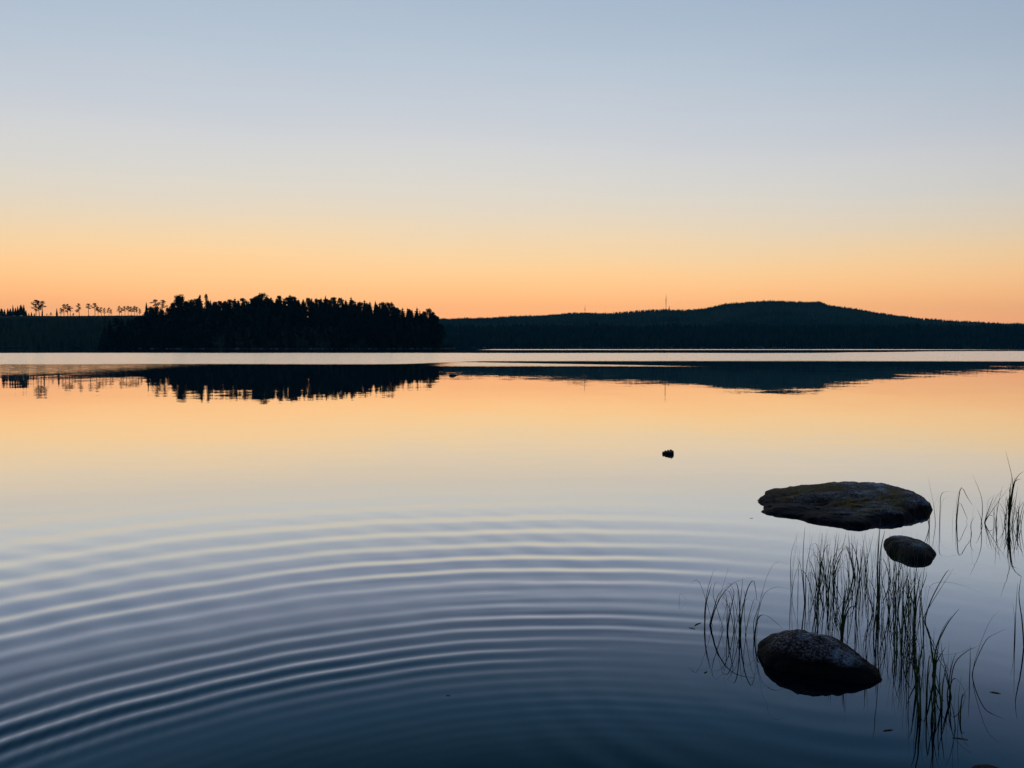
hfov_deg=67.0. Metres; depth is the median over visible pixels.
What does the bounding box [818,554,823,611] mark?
reed
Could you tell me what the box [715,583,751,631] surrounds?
reed
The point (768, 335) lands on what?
lakeside forest
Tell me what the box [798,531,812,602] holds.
reed
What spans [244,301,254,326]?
spruce tree
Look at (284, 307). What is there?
spruce tree
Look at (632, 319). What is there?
hill forest
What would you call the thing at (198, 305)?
spruce tree
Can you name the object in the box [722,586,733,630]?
reed
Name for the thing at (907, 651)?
reed
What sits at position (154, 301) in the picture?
pine tree
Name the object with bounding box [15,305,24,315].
spruce tree
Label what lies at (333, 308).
spruce tree
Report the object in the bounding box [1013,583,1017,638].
reed
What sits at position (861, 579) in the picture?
reed
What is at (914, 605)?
reed
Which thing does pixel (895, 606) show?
reed
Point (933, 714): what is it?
reed
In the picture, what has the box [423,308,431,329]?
pine tree
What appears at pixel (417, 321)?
spruce tree
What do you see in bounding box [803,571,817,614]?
reed
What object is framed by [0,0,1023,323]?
sky
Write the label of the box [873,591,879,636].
reed
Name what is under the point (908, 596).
reed
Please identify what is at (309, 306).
pine tree
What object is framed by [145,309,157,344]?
spruce tree
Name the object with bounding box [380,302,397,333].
pine tree
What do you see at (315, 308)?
spruce tree
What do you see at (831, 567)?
reed
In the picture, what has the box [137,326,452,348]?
island
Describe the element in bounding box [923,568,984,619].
reed
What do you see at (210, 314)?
spruce tree
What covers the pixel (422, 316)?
pine tree
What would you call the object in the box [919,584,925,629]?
reed
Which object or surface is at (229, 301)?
pine tree
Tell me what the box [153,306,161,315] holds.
pine tree
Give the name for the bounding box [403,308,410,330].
spruce tree
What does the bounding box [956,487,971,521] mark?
reed
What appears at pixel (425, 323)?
spruce tree
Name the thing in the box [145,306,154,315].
pine tree
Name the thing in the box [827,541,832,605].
reed
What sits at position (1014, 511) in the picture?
reed
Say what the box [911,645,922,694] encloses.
reed
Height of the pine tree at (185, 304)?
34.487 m
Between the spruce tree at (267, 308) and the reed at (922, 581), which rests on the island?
the spruce tree at (267, 308)
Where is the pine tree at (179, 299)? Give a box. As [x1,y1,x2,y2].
[169,294,194,316]
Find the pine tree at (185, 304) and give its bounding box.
[178,302,194,315]
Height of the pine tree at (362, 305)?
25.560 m
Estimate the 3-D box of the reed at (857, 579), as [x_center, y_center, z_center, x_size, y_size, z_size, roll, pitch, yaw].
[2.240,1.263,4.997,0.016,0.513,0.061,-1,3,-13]
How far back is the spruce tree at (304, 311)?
647.75 m
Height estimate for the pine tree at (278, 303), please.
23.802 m
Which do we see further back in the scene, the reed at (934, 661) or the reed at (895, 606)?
the reed at (895, 606)
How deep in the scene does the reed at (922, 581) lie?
4.99 m
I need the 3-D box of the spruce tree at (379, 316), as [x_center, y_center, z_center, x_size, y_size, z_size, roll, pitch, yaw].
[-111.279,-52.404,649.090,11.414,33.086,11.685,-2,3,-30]
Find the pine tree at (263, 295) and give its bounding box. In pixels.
[258,292,267,300]
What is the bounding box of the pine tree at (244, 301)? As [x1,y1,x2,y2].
[237,298,247,313]
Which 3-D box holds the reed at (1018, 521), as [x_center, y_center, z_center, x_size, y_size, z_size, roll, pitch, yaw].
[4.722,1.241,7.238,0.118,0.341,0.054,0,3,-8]
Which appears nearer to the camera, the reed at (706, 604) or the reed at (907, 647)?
the reed at (907, 647)
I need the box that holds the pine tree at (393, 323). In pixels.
[390,307,405,327]
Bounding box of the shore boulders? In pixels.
[139,347,800,348]
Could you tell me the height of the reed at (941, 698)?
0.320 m
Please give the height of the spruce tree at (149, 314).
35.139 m
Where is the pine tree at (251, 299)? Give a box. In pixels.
[243,298,255,316]
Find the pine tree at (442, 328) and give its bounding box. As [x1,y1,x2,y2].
[438,325,447,339]
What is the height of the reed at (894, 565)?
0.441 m
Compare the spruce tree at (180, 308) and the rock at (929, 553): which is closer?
the rock at (929, 553)
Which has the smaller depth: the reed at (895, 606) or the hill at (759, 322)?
the reed at (895, 606)
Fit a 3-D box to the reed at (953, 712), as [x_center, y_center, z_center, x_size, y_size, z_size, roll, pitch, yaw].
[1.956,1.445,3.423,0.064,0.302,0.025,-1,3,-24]
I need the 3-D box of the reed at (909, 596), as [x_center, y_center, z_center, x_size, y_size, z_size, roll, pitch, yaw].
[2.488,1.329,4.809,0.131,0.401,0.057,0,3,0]
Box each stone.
[662,449,673,454]
[972,764,998,767]
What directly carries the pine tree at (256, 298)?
on the island
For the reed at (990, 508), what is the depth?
7.46 m
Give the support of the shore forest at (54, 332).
on the hill at (133, 316)
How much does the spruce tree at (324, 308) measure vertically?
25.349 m
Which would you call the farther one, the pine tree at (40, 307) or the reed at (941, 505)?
the pine tree at (40, 307)
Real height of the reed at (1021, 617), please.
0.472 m
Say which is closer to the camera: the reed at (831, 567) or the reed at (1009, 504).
the reed at (831, 567)
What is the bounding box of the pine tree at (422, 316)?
[419,313,431,326]
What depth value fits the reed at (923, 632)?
4.24 m
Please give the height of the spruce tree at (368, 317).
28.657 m
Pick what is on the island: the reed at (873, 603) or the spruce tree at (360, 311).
the spruce tree at (360, 311)
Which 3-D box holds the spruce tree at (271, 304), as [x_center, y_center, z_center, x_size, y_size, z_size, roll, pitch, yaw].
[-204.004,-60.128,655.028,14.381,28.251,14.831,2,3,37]
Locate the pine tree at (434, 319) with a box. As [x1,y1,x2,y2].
[426,315,441,342]
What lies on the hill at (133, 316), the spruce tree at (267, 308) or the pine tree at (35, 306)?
the pine tree at (35, 306)
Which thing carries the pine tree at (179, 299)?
on the island
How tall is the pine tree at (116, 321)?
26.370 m
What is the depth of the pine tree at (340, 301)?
658.75 m
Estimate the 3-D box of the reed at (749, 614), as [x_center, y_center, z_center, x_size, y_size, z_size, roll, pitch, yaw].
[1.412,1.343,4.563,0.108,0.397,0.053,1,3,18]
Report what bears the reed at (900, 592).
in the water
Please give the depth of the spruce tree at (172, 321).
653.82 m
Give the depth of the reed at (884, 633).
4.38 m
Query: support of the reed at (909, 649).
in the water
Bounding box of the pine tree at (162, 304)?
[158,300,167,308]
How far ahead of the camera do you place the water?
6.27 m
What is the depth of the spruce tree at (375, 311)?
655.62 m
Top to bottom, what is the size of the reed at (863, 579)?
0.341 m
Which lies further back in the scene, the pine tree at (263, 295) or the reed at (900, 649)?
the pine tree at (263, 295)
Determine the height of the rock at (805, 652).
0.293 m
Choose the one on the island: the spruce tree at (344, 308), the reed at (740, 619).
the spruce tree at (344, 308)
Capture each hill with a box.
[0,315,142,347]
[444,305,1023,346]
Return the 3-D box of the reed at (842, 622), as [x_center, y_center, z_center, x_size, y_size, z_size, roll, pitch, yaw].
[1.901,1.327,4.435,0.199,0.441,0.064,0,3,0]
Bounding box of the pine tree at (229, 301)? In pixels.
[223,299,233,314]
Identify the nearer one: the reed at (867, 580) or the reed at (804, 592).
the reed at (867, 580)
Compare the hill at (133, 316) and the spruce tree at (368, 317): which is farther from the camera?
the hill at (133, 316)
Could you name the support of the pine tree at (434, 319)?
on the island
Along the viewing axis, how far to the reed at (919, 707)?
3.54 m
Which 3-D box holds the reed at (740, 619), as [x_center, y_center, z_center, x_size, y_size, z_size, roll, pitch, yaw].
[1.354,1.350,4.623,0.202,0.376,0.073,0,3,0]
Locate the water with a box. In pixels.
[0,347,1023,767]
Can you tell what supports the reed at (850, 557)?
in the water
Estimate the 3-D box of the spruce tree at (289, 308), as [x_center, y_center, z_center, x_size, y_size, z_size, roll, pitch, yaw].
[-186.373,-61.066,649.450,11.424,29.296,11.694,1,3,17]
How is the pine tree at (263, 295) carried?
on the island
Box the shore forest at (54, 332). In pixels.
[0,315,141,347]
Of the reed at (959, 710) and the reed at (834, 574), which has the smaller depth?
the reed at (959, 710)
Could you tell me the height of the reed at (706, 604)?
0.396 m
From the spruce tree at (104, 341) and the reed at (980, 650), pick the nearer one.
the reed at (980, 650)
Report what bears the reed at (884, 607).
in the water
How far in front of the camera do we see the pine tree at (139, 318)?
658.72 m
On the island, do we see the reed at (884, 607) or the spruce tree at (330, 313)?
the spruce tree at (330, 313)
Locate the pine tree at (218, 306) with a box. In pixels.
[211,301,223,322]
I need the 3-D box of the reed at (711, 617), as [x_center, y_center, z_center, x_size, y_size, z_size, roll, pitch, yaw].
[1.274,1.311,4.693,0.408,0.448,0.090,0,3,0]
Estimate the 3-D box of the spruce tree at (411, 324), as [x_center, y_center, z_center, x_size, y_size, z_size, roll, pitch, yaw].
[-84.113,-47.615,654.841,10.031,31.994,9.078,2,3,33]
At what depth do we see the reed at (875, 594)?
5.00 m
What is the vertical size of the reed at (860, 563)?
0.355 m
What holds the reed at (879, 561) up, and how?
in the water
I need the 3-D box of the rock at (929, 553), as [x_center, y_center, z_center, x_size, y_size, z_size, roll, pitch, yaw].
[3.319,1.381,6.409,0.506,0.166,0.821,0,3,0]
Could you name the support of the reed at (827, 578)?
in the water
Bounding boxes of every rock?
[757,481,932,526]
[757,629,881,683]
[883,535,935,562]
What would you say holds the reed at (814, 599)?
in the water
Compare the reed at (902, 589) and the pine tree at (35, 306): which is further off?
the pine tree at (35, 306)
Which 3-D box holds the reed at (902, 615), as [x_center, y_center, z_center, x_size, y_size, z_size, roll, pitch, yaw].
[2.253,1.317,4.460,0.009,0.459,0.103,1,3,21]
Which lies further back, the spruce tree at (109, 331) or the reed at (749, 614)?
the spruce tree at (109, 331)
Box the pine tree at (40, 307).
[37,301,46,315]
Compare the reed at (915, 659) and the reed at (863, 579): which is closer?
the reed at (915, 659)
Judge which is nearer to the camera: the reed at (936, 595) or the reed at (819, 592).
the reed at (936, 595)
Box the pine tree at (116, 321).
[107,317,119,337]
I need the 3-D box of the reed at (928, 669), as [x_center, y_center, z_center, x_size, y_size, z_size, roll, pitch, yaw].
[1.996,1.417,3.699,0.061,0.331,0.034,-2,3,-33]
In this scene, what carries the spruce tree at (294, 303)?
on the island
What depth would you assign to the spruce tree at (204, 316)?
658.86 m
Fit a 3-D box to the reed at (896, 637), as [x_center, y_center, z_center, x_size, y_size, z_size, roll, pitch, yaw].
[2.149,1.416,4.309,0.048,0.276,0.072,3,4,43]
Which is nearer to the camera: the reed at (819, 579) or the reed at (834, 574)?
the reed at (819, 579)
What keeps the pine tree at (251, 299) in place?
on the island
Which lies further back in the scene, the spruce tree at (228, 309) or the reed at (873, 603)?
the spruce tree at (228, 309)
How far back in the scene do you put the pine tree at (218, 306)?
644.43 m
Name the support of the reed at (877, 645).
in the water
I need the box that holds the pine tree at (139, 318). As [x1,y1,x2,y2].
[133,316,145,326]
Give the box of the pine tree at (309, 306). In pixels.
[306,301,313,322]
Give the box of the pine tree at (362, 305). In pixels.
[355,302,364,313]
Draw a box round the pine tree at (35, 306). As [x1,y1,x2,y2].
[31,300,41,308]
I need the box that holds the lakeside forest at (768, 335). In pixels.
[440,322,1023,347]
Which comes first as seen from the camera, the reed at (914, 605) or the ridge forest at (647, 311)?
the reed at (914, 605)
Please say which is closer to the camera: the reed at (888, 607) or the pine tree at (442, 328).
the reed at (888, 607)
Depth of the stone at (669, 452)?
12.19 m
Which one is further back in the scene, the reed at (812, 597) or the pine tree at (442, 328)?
the pine tree at (442, 328)
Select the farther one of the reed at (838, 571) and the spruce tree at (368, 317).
the spruce tree at (368, 317)
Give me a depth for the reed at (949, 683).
3.75 m
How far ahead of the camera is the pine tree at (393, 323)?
658.04 m
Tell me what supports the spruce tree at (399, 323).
on the island
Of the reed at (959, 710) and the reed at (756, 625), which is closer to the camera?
the reed at (959, 710)
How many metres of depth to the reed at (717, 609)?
4.64 m
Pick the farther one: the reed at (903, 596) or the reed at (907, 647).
the reed at (903, 596)
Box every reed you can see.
[695,574,755,625]
[704,576,711,623]
[709,584,727,628]
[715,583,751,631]
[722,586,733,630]
[728,581,756,632]
[744,577,755,634]
[753,562,787,638]
[790,539,799,595]
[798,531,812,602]
[803,559,823,607]
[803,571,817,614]
[808,531,827,613]
[809,551,823,622]
[816,540,830,579]
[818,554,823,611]
[822,541,840,590]
[825,569,831,608]
[826,535,845,606]
[826,549,831,604]
[827,534,846,595]
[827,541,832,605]
[829,580,858,641]
[839,539,857,571]
[843,547,855,578]
[847,537,849,625]
[850,543,868,578]
[854,535,864,608]
[856,544,863,606]
[862,536,873,609]
[862,569,864,593]
[864,541,884,612]
[868,567,881,609]
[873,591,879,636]
[875,518,884,607]
[875,610,878,672]
[877,620,889,645]
[881,551,904,615]
[881,567,890,630]
[889,536,895,585]
[891,565,919,611]
[894,579,896,633]
[895,623,916,665]
[896,615,902,653]
[898,631,901,666]
[901,567,902,624]
[901,592,903,640]
[903,569,919,617]
[903,576,905,632]
[905,627,915,671]
[906,546,913,627]
[907,590,918,634]
[907,640,924,680]
[908,571,926,630]
[909,608,912,672]
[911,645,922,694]
[913,529,928,609]
[914,659,924,717]
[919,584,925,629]
[920,595,923,656]
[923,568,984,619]
[924,652,931,701]
[926,609,958,675]
[928,662,941,722]
[934,656,946,707]
[939,491,956,522]
[941,647,971,696]
[948,683,956,728]
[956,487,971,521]
[958,680,964,715]
[972,617,1002,674]
[973,476,982,524]
[984,490,1006,522]
[1004,454,1020,523]
[1012,487,1021,525]
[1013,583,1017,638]
[1014,503,1023,527]
[1019,580,1023,646]
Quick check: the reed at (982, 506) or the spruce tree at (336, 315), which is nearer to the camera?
the reed at (982, 506)
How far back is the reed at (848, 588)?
4.72 m
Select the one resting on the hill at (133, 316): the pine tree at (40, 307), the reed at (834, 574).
the pine tree at (40, 307)
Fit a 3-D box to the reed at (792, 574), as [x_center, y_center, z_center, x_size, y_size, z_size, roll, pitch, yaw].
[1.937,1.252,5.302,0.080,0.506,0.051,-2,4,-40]
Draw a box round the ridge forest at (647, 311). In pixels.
[507,308,684,317]
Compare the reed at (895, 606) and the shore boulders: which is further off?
the shore boulders
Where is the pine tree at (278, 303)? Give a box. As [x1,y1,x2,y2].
[274,299,282,317]
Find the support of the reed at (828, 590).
in the water
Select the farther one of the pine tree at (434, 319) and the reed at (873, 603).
the pine tree at (434, 319)
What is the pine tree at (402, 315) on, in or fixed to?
on the island
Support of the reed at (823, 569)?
in the water
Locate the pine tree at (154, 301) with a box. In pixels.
[150,299,158,305]
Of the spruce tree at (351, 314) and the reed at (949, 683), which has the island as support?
the spruce tree at (351, 314)
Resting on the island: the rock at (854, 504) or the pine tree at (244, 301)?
the pine tree at (244, 301)
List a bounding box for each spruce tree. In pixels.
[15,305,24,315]
[97,327,111,348]
[106,319,114,348]
[145,309,151,331]
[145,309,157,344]
[149,312,163,344]
[164,304,178,334]
[175,303,185,336]
[194,298,203,317]
[199,302,209,330]
[207,300,214,328]
[221,303,236,329]
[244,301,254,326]
[253,297,265,324]
[263,298,271,319]
[269,298,276,317]
[282,300,286,323]
[284,296,296,325]
[292,298,299,325]
[298,299,310,325]
[310,299,318,326]
[321,299,329,318]
[328,300,332,323]
[331,300,335,319]
[333,302,339,326]
[342,299,347,317]
[347,298,356,323]
[355,302,364,332]
[362,303,372,331]
[372,304,377,323]
[375,302,383,334]
[395,309,402,341]
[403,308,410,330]
[409,311,414,334]
[414,309,421,341]
[421,315,433,347]
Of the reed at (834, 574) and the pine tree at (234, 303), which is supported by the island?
the pine tree at (234, 303)
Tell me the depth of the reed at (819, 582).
4.90 m
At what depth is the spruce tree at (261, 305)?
655.23 m
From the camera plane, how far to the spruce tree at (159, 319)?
656.38 m
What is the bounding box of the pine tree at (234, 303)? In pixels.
[225,300,242,325]
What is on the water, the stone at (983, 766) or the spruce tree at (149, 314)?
the stone at (983, 766)
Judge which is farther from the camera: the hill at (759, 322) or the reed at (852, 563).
the hill at (759, 322)
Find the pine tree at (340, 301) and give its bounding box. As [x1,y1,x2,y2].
[334,298,345,315]
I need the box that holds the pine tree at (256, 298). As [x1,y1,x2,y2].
[247,296,258,314]
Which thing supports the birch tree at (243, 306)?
on the island
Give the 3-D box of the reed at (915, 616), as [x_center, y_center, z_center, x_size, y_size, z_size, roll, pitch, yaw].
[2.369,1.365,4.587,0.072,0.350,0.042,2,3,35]
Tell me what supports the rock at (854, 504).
on the water
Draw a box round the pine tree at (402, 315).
[390,310,405,326]
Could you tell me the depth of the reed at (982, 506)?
7.34 m
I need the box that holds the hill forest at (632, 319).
[439,300,1023,328]
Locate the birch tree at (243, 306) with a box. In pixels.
[240,302,245,319]

